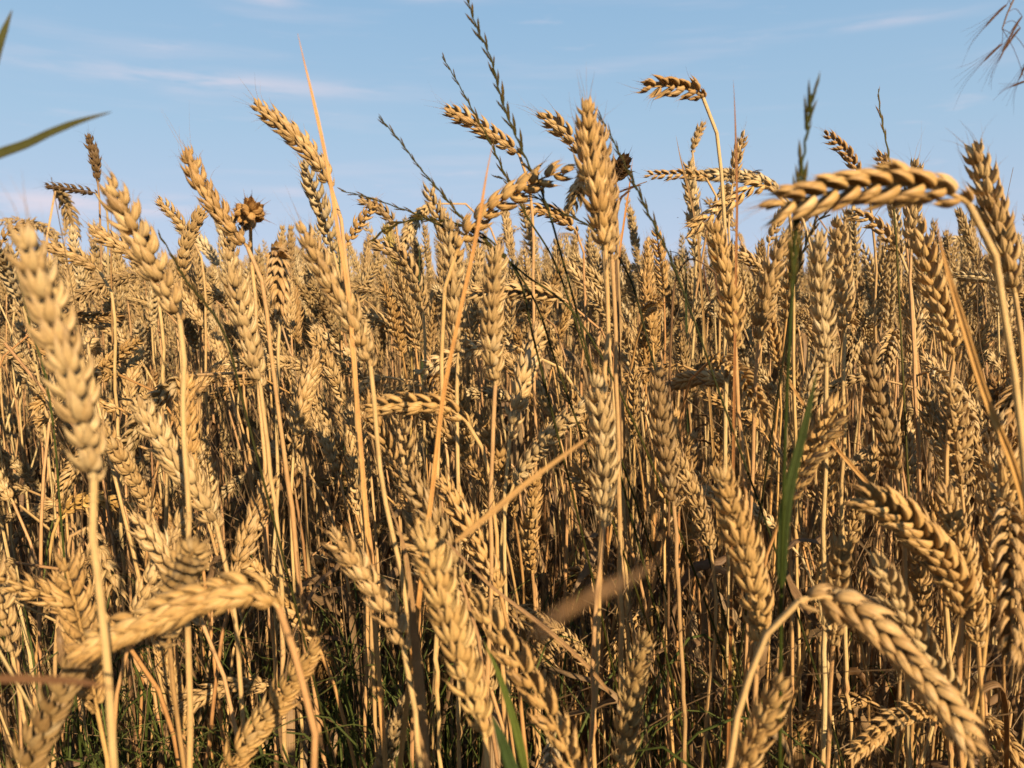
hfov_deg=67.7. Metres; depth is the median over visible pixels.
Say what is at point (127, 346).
wheat plant
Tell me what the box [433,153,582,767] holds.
wheat plant
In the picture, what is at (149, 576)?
wheat plant
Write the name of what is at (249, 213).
wheat plant
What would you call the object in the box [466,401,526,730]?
wheat plant
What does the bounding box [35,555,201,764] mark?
wheat plant
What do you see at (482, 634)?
wheat plant
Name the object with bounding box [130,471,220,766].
wheat plant
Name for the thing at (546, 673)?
wheat plant
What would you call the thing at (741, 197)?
wheat plant
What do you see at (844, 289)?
wheat plant
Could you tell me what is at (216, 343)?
wheat plant
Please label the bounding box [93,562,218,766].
wheat plant
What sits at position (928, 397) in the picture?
wheat plant
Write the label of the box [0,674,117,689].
dry blade
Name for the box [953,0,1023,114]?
brome grass
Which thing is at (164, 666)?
wheat plant
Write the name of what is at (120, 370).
wheat plant
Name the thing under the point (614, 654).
wheat plant
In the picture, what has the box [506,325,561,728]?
wheat plant
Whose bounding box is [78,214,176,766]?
wheat plant
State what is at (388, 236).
wheat plant
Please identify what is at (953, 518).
wheat plant
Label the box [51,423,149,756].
wheat plant
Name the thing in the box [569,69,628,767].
wheat plant
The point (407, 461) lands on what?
wheat plant
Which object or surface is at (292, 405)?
wheat plant
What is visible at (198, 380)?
wheat plant
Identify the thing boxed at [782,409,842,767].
wheat plant
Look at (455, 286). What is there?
wheat plant
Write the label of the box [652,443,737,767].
wheat plant
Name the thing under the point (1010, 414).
wheat plant
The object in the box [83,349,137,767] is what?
wheat plant
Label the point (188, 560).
wheat plant
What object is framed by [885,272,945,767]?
wheat plant
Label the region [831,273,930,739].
wheat plant
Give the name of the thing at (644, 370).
wheat plant
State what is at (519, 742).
green blade
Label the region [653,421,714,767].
wheat plant
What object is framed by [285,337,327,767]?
wheat plant
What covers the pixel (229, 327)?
wheat plant
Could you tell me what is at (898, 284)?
ryegrass
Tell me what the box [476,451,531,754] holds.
wheat plant
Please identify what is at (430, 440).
wheat plant
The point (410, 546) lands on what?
wheat plant
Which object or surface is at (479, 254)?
wheat plant
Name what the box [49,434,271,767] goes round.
wheat plant
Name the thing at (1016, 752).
wheat plant
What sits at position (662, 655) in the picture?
wheat plant
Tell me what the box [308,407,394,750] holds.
wheat plant
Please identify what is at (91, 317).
wheat plant
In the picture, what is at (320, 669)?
wheat plant
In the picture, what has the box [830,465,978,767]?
wheat plant
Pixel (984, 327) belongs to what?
wheat plant
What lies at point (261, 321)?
wheat plant
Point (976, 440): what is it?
wheat plant
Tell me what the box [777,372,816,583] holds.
green blade
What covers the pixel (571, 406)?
ryegrass
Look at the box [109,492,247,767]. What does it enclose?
wheat plant
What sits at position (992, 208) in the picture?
wheat plant
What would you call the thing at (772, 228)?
wheat plant
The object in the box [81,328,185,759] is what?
wheat plant
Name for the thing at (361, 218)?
wheat plant
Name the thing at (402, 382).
wheat plant
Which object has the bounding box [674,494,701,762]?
wheat plant
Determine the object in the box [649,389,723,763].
wheat plant
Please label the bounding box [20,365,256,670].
wheat plant
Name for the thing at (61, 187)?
wheat plant
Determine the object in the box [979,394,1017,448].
wheat plant
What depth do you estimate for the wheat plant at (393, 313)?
0.91 m
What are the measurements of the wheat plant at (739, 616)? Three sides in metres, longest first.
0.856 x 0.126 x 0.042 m
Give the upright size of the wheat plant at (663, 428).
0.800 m
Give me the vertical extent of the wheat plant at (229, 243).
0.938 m
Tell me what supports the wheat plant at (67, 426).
on the ground at (804, 684)
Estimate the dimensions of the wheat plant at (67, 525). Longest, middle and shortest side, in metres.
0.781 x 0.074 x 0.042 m
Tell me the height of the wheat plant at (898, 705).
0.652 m
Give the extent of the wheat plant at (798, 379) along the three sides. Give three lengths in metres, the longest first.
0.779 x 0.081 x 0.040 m
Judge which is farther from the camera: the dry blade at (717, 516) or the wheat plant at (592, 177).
the dry blade at (717, 516)
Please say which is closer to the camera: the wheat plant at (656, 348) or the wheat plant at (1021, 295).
the wheat plant at (1021, 295)
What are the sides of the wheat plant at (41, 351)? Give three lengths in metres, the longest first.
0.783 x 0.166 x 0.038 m
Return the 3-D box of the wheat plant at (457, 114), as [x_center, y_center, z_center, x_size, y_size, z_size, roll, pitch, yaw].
[-0.028,0.219,0.799,0.127,1.045,0.045,2,8,14]
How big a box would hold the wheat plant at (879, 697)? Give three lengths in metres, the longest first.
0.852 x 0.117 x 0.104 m
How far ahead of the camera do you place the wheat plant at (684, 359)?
1.14 m
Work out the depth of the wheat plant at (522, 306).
1.08 m
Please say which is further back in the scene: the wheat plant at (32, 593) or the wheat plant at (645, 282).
the wheat plant at (645, 282)
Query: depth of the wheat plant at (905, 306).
1.06 m
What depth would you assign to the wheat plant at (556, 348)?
1.11 m
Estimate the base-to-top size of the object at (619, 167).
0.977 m
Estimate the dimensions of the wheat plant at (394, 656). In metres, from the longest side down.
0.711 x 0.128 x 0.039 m
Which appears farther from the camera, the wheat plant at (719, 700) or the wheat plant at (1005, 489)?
the wheat plant at (719, 700)
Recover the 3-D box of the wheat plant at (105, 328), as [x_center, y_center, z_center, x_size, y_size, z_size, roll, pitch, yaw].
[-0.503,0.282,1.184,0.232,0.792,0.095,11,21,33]
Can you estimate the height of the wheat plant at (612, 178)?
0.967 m
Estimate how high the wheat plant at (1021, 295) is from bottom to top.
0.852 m
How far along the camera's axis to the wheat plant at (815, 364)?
0.81 m
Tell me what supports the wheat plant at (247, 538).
on the ground at (804, 684)
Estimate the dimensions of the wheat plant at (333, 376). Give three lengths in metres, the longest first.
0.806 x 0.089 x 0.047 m
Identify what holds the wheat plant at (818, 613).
on the ground at (804, 684)
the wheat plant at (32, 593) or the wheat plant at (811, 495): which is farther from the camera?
the wheat plant at (811, 495)
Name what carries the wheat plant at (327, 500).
on the ground at (804, 684)
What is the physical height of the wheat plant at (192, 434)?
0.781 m
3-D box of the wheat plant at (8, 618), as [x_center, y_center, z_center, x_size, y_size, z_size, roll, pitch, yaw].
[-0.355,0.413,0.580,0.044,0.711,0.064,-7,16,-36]
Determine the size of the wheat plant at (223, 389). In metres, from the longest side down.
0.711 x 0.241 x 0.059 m
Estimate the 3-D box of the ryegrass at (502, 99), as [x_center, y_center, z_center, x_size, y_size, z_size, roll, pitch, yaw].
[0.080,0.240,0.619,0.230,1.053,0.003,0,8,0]
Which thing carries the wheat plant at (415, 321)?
on the ground at (804, 684)
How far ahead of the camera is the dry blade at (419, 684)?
0.47 m
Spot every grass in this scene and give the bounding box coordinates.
[0,513,1000,767]
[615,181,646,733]
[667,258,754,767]
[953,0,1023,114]
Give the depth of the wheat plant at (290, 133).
0.62 m
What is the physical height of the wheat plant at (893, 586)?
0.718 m
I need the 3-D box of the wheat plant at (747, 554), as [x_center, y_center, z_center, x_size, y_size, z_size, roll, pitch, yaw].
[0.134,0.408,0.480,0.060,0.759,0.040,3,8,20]
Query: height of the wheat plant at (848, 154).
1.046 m
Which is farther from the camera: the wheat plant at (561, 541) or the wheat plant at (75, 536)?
the wheat plant at (561, 541)
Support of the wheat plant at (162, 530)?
on the ground at (804, 684)
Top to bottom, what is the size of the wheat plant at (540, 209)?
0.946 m
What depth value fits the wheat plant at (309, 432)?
1.07 m
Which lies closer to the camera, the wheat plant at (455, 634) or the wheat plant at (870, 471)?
the wheat plant at (455, 634)
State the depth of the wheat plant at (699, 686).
0.89 m
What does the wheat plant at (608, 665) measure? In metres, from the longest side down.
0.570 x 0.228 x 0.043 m
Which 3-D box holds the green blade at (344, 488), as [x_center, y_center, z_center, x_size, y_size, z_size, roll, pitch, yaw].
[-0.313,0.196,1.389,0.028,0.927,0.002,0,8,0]
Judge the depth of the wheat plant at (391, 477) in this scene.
0.95 m
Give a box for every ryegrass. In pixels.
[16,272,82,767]
[158,230,335,767]
[337,187,688,767]
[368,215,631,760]
[378,115,746,727]
[442,52,712,767]
[464,0,690,767]
[492,174,748,717]
[594,109,844,767]
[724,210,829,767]
[778,73,819,767]
[875,87,915,767]
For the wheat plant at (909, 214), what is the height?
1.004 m
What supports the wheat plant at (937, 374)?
on the ground at (804, 684)
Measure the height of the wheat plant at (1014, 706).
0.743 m
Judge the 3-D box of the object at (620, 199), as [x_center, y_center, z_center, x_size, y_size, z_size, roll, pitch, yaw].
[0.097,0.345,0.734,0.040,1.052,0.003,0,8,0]
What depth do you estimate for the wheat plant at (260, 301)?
1.10 m
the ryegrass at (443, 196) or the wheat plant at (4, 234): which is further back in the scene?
the wheat plant at (4, 234)
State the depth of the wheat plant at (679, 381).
0.69 m
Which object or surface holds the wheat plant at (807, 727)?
on the ground at (804, 684)
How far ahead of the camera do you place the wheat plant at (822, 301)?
0.53 m
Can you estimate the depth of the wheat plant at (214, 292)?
1.08 m
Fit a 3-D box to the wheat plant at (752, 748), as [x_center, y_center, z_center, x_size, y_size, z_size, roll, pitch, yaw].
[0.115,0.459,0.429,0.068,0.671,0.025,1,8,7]
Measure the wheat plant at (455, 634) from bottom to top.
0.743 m
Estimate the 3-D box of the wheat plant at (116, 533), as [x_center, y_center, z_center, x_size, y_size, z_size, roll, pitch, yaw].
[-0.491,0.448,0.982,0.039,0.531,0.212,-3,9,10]
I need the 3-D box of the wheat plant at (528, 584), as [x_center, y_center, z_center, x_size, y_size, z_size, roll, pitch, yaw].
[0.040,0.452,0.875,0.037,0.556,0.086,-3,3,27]
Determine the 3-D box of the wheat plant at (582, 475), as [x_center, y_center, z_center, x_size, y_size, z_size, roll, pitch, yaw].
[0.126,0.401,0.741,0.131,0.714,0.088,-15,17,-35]
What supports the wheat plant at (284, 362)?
on the ground at (804, 684)
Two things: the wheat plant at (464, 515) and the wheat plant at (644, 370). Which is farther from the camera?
the wheat plant at (644, 370)
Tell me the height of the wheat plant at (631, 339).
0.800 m
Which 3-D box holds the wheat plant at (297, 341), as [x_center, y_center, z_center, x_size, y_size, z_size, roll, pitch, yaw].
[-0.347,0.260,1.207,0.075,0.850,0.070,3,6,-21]
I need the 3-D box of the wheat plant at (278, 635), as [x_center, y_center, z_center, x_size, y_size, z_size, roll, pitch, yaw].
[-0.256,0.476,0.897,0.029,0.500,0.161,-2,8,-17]
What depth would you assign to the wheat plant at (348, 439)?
0.72 m
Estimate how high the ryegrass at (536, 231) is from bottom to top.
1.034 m
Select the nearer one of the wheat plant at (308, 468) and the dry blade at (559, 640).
the dry blade at (559, 640)
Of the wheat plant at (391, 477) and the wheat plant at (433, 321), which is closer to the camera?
the wheat plant at (391, 477)
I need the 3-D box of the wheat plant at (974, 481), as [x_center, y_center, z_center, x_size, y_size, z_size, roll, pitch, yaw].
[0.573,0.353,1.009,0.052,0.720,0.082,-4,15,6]
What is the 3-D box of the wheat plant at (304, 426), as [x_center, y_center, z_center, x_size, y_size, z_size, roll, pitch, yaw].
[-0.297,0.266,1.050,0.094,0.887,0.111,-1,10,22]
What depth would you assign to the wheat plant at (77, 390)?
0.30 m
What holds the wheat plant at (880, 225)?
on the ground at (804, 684)
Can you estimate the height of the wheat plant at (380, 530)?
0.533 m
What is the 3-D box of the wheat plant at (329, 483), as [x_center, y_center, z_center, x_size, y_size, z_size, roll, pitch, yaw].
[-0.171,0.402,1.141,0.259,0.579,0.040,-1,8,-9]
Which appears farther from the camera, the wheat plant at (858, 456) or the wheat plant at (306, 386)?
the wheat plant at (858, 456)
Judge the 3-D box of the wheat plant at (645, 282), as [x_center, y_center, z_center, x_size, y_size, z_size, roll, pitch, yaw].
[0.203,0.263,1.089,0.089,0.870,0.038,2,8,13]
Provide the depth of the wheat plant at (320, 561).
0.95 m
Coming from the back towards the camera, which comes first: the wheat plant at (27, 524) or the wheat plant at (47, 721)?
the wheat plant at (27, 524)
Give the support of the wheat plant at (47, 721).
on the ground at (804, 684)
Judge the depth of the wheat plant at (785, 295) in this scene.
0.92 m
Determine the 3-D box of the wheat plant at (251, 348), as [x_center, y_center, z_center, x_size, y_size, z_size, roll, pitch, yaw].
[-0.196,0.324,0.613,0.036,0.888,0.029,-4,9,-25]
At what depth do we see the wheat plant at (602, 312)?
1.04 m
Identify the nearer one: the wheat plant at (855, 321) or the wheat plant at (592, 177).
the wheat plant at (592, 177)
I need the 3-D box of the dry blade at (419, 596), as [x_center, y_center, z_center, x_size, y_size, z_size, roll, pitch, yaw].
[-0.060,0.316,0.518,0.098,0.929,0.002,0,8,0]
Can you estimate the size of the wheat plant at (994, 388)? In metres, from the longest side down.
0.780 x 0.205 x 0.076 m
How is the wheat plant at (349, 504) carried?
on the ground at (804, 684)
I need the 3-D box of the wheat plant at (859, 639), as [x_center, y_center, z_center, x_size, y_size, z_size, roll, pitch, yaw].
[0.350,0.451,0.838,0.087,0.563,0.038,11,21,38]
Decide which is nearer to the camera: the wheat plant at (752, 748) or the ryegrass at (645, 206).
the wheat plant at (752, 748)
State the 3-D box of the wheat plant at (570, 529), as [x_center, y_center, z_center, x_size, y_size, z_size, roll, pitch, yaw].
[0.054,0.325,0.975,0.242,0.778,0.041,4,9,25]
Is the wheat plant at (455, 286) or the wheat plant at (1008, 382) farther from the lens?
the wheat plant at (1008, 382)
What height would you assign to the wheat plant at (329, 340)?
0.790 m
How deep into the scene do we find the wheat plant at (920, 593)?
0.62 m
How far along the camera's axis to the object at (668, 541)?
0.62 m
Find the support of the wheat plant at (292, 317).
on the ground at (804, 684)
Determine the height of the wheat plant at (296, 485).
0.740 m
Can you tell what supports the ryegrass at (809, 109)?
on the ground at (804, 684)
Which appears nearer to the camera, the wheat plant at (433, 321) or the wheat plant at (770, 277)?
the wheat plant at (770, 277)
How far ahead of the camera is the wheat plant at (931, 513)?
0.83 m
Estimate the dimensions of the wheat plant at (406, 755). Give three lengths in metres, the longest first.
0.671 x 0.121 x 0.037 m
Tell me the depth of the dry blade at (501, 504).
0.35 m
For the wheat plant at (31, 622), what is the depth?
0.93 m
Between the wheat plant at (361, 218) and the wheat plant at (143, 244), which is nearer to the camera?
the wheat plant at (143, 244)
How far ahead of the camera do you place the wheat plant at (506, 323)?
1.08 m
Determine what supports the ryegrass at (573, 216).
on the ground at (804, 684)
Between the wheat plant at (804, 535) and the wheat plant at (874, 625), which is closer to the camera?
the wheat plant at (874, 625)
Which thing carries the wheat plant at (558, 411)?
on the ground at (804, 684)
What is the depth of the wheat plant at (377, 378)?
0.96 m
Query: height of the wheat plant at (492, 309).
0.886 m
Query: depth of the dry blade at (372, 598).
0.51 m
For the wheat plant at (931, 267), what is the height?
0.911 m
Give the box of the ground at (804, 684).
[0,282,1023,767]
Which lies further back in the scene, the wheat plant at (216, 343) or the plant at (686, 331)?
the plant at (686, 331)
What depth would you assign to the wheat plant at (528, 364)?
0.64 m
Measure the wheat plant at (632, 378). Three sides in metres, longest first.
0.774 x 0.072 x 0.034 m
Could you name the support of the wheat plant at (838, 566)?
on the ground at (804, 684)
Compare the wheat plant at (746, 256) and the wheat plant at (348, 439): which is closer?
the wheat plant at (348, 439)
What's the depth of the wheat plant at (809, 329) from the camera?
1.13 m
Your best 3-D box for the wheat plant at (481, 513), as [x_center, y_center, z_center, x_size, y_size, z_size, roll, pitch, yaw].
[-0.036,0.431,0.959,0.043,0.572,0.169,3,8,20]
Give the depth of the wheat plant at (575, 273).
1.16 m
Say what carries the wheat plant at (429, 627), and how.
on the ground at (804, 684)
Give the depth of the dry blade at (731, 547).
0.57 m
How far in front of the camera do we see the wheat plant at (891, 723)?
0.56 m
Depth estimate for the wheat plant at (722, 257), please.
0.56 m
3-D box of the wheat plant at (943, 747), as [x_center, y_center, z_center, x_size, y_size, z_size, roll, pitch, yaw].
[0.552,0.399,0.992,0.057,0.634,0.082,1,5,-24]
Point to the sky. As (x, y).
(62, 61)
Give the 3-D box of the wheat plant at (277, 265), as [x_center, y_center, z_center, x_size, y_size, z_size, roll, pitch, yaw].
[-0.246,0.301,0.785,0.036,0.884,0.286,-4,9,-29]
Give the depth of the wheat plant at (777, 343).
0.91 m
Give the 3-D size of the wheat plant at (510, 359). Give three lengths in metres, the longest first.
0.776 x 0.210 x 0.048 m
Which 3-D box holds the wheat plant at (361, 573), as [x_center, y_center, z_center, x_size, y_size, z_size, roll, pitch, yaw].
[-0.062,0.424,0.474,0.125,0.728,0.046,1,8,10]
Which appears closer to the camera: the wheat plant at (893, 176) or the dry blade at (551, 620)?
the dry blade at (551, 620)
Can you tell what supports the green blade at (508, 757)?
attached to the wheat plant at (455, 634)
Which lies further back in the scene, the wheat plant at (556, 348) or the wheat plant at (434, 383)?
the wheat plant at (556, 348)
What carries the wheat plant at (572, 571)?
on the ground at (804, 684)
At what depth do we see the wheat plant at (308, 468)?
0.84 m
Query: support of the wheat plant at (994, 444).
on the ground at (804, 684)
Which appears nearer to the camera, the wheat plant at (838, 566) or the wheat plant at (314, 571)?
the wheat plant at (838, 566)
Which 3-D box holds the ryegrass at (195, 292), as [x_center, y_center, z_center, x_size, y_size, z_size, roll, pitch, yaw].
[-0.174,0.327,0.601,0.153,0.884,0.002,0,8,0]
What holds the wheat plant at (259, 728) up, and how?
on the ground at (804, 684)
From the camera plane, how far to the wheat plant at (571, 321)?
1.18 m
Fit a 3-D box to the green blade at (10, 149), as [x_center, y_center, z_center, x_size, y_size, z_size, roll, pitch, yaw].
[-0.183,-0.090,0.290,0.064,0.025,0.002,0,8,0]
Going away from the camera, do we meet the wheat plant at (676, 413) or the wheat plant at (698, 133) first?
the wheat plant at (676, 413)
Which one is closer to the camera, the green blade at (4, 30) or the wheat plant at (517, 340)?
the green blade at (4, 30)
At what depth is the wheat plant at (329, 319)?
1.03 m
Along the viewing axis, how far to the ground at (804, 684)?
1.69 m
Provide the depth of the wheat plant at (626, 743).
0.48 m
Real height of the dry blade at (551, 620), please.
0.019 m
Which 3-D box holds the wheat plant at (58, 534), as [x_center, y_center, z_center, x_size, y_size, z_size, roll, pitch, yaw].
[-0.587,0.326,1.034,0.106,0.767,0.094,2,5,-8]
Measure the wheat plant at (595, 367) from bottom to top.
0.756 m
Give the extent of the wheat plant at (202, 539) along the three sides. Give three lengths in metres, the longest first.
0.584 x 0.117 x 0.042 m
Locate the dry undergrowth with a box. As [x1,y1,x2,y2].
[0,167,1023,767]
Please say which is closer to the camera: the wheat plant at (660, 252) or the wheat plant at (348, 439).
the wheat plant at (348, 439)
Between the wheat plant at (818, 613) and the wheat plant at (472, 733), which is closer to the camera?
the wheat plant at (818, 613)
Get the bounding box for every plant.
[0,175,117,767]
[0,211,39,764]
[0,309,131,746]
[0,463,97,767]
[0,544,25,723]
[0,545,180,765]
[0,636,93,767]
[5,597,36,752]
[13,498,132,763]
[17,325,111,615]
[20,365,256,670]
[20,397,215,767]
[23,571,317,767]
[26,528,109,767]
[28,490,146,754]
[33,179,131,752]
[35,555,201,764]
[37,331,86,711]
[38,237,128,762]
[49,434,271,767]
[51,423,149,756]
[51,526,130,767]
[54,376,70,756]
[57,419,200,767]
[63,350,87,767]
[65,329,150,755]
[73,384,103,745]
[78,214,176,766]
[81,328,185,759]
[82,127,122,717]
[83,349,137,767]
[84,472,92,583]
[89,157,192,767]
[91,524,136,763]
[93,355,204,755]
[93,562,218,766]
[94,401,217,766]
[95,412,186,752]
[96,321,265,724]
[106,370,362,767]
[106,380,248,766]
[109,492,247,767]
[114,500,199,730]
[120,340,147,765]
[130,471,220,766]
[132,501,249,765]
[138,359,226,767]
[145,368,160,523]
[148,523,230,767]
[149,422,211,767]
[149,637,194,762]
[152,190,229,749]
[161,108,326,767]
[161,510,221,767]
[162,668,336,767]
[163,270,277,673]
[164,486,225,719]
[167,352,228,767]
[175,189,213,766]
[195,440,223,765]
[196,278,351,765]
[198,376,359,731]
[203,460,284,767]
[205,323,298,767]
[205,556,255,767]
[210,353,380,752]
[215,224,288,767]
[220,190,278,767]
[220,211,313,703]
[220,311,338,762]
[220,615,342,767]
[223,563,329,765]
[238,73,377,758]
[239,239,297,753]
[240,284,370,697]
[240,374,304,663]
[241,554,356,767]
[245,254,350,736]
[245,282,273,748]
[249,429,370,767]
[256,259,301,642]
[266,402,324,746]
[275,185,410,652]
[277,615,297,756]
[278,483,365,757]
[278,529,384,681]
[279,283,316,653]
[285,270,347,767]
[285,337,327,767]
[287,352,312,639]
[292,491,423,767]
[296,372,432,749]
[299,376,422,749]
[301,321,431,713]
[301,322,383,762]
[303,274,370,724]
[305,359,403,577]
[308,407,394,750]
[310,552,338,760]
[315,476,449,719]
[316,642,338,767]
[332,396,368,767]
[332,396,374,766]
[335,374,467,767]
[336,494,385,738]
[339,191,380,752]
[348,403,414,762]
[350,384,420,646]
[352,195,402,531]
[354,385,508,742]
[356,303,517,713]
[364,231,427,655]
[371,385,429,767]
[371,690,411,767]
[372,501,477,767]
[376,270,430,726]
[378,220,432,526]
[379,411,410,705]
[379,520,517,764]
[383,445,499,767]
[389,260,483,720]
[389,470,435,767]
[390,369,462,717]
[390,406,598,767]
[394,374,471,586]
[397,273,494,767]
[400,336,693,767]
[400,396,487,767]
[401,536,506,738]
[407,499,493,767]
[410,372,471,750]
[413,420,562,759]
[418,318,524,698]
[423,616,503,767]
[425,95,542,765]
[425,457,528,767]
[426,283,455,702]
[427,276,453,490]
[432,597,578,767]
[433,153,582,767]
[436,205,472,767]
[448,367,489,767]
[454,509,503,691]
[460,278,627,716]
[460,561,601,767]
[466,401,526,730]
[470,579,520,687]
[471,243,505,670]
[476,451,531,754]
[478,226,523,767]
[489,313,551,767]
[490,315,577,699]
[498,391,588,767]
[499,342,647,714]
[500,301,567,741]
[501,342,548,689]
[502,348,577,751]
[503,253,549,756]
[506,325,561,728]
[507,552,565,762]
[509,200,585,733]
[510,629,560,703]
[511,97,634,767]
[512,454,546,767]
[512,603,607,767]
[513,273,609,767]
[513,399,562,705]
[518,288,579,766]
[535,317,573,701]
[536,254,615,719]
[545,429,594,735]
[552,562,634,764]
[553,458,670,767]
[555,358,604,766]
[558,256,644,763]
[563,103,627,767]
[563,341,620,767]
[566,443,614,766]
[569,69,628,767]
[576,285,656,729]
[578,293,665,731]
[581,354,679,767]
[591,340,686,765]
[597,500,617,732]
[598,609,661,767]
[603,605,716,767]
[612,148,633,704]
[615,417,719,767]
[618,360,802,765]
[620,73,729,755]
[621,349,706,765]
[622,320,658,765]
[623,356,643,767]
[634,262,683,759]
[634,320,693,746]
[640,166,721,767]
[641,231,687,600]
[645,353,686,767]
[646,218,695,667]
[647,294,736,725]
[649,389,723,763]
[651,466,775,765]
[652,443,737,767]
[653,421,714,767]
[657,531,776,767]
[658,399,686,767]
[665,365,793,767]
[669,251,690,709]
[669,346,779,750]
[671,422,717,767]
[672,322,760,754]
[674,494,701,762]
[676,174,801,725]
[690,114,717,676]
[692,205,755,727]
[692,646,706,766]
[696,386,879,765]
[698,422,742,757]
[700,480,837,767]
[702,447,773,726]
[717,214,805,762]
[717,622,743,740]
[722,156,1023,514]
[725,580,999,767]
[728,117,748,729]
[732,295,786,760]
[732,651,807,767]
[733,240,815,727]
[734,376,877,761]
[735,294,778,658]
[741,200,790,680]
[743,221,804,737]
[749,440,884,749]
[754,528,789,767]
[764,341,838,767]
[766,476,887,767]
[771,507,818,767]
[776,356,818,767]
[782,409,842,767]
[792,690,925,767]
[795,304,856,732]
[802,218,846,767]
[804,599,895,715]
[807,487,885,753]
[809,116,878,767]
[809,439,884,767]
[812,529,831,751]
[815,561,870,767]
[817,515,857,767]
[826,308,860,699]
[828,210,861,767]
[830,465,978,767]
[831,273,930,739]
[835,515,999,767]
[835,693,947,767]
[838,208,923,754]
[853,325,912,767]
[854,345,1020,767]
[855,327,900,738]
[863,404,911,767]
[865,368,913,767]
[870,146,927,757]
[870,286,941,757]
[879,367,985,767]
[885,127,927,766]
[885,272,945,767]
[894,546,922,767]
[898,465,943,761]
[901,409,929,767]
[905,205,964,767]
[906,550,941,767]
[908,342,987,437]
[908,381,951,759]
[912,705,1023,767]
[916,400,1012,767]
[921,412,989,745]
[925,371,979,696]
[925,456,988,767]
[933,304,999,759]
[935,428,982,767]
[939,466,953,759]
[945,121,1023,417]
[953,496,1023,767]
[954,407,1000,751]
[964,427,1021,767]
[973,449,1021,756]
[975,745,1003,767]
[976,364,1016,744]
[977,374,1020,458]
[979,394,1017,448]
[991,282,1023,301]
[993,372,1023,750]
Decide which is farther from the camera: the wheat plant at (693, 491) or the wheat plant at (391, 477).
the wheat plant at (391, 477)
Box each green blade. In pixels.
[0,10,11,57]
[0,112,110,158]
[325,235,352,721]
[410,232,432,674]
[484,642,527,767]
[491,715,518,767]
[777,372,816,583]
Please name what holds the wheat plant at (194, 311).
on the ground at (804, 684)
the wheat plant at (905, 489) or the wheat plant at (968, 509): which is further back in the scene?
the wheat plant at (905, 489)
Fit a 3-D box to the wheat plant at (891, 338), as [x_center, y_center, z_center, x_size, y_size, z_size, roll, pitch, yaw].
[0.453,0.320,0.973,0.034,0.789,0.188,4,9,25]
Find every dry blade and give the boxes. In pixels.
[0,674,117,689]
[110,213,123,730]
[298,36,387,767]
[389,503,430,767]
[397,144,492,767]
[444,539,611,695]
[455,438,587,542]
[534,558,658,637]
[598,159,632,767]
[676,138,725,767]
[726,82,737,760]
[782,370,868,483]
[935,218,1023,522]
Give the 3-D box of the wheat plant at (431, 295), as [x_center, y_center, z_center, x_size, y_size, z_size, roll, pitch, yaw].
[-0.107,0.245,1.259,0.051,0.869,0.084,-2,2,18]
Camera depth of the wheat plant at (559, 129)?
0.70 m
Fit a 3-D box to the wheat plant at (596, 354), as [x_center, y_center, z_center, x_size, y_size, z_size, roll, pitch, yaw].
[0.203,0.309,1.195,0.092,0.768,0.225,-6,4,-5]
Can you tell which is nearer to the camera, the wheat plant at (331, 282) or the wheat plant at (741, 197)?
the wheat plant at (331, 282)
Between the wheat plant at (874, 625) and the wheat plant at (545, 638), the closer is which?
the wheat plant at (874, 625)
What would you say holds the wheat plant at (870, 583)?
on the ground at (804, 684)
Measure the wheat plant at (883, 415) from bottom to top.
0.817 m
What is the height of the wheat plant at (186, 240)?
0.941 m
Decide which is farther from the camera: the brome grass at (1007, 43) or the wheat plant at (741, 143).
the wheat plant at (741, 143)
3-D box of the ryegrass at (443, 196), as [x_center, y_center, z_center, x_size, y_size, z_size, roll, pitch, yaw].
[0.089,0.277,0.644,0.383,0.973,0.003,0,8,0]
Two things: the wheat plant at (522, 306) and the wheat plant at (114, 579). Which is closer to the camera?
the wheat plant at (114, 579)
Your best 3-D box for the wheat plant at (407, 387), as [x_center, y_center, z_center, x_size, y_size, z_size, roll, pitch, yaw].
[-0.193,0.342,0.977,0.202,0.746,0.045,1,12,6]
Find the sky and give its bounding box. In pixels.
[0,0,1023,277]
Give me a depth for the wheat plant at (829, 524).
1.06 m
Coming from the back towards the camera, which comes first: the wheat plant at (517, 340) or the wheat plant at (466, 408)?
the wheat plant at (517, 340)
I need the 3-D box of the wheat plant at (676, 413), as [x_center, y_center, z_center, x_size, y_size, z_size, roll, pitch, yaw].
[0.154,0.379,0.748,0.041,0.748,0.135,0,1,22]
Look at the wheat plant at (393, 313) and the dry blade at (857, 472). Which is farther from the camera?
the wheat plant at (393, 313)
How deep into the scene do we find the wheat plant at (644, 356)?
1.09 m
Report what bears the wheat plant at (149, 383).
on the ground at (804, 684)
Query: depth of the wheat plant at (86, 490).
1.09 m
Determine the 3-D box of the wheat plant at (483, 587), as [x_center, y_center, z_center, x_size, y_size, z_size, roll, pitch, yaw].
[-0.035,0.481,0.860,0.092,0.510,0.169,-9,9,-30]
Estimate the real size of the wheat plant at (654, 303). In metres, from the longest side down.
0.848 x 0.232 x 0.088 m
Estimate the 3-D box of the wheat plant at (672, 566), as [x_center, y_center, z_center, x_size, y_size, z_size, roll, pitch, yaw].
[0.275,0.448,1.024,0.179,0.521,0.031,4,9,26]
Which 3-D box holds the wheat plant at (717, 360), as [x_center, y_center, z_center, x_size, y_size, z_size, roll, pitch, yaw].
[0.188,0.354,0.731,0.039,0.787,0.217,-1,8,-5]
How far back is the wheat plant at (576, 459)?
1.10 m
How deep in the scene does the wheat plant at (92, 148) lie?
1.19 m

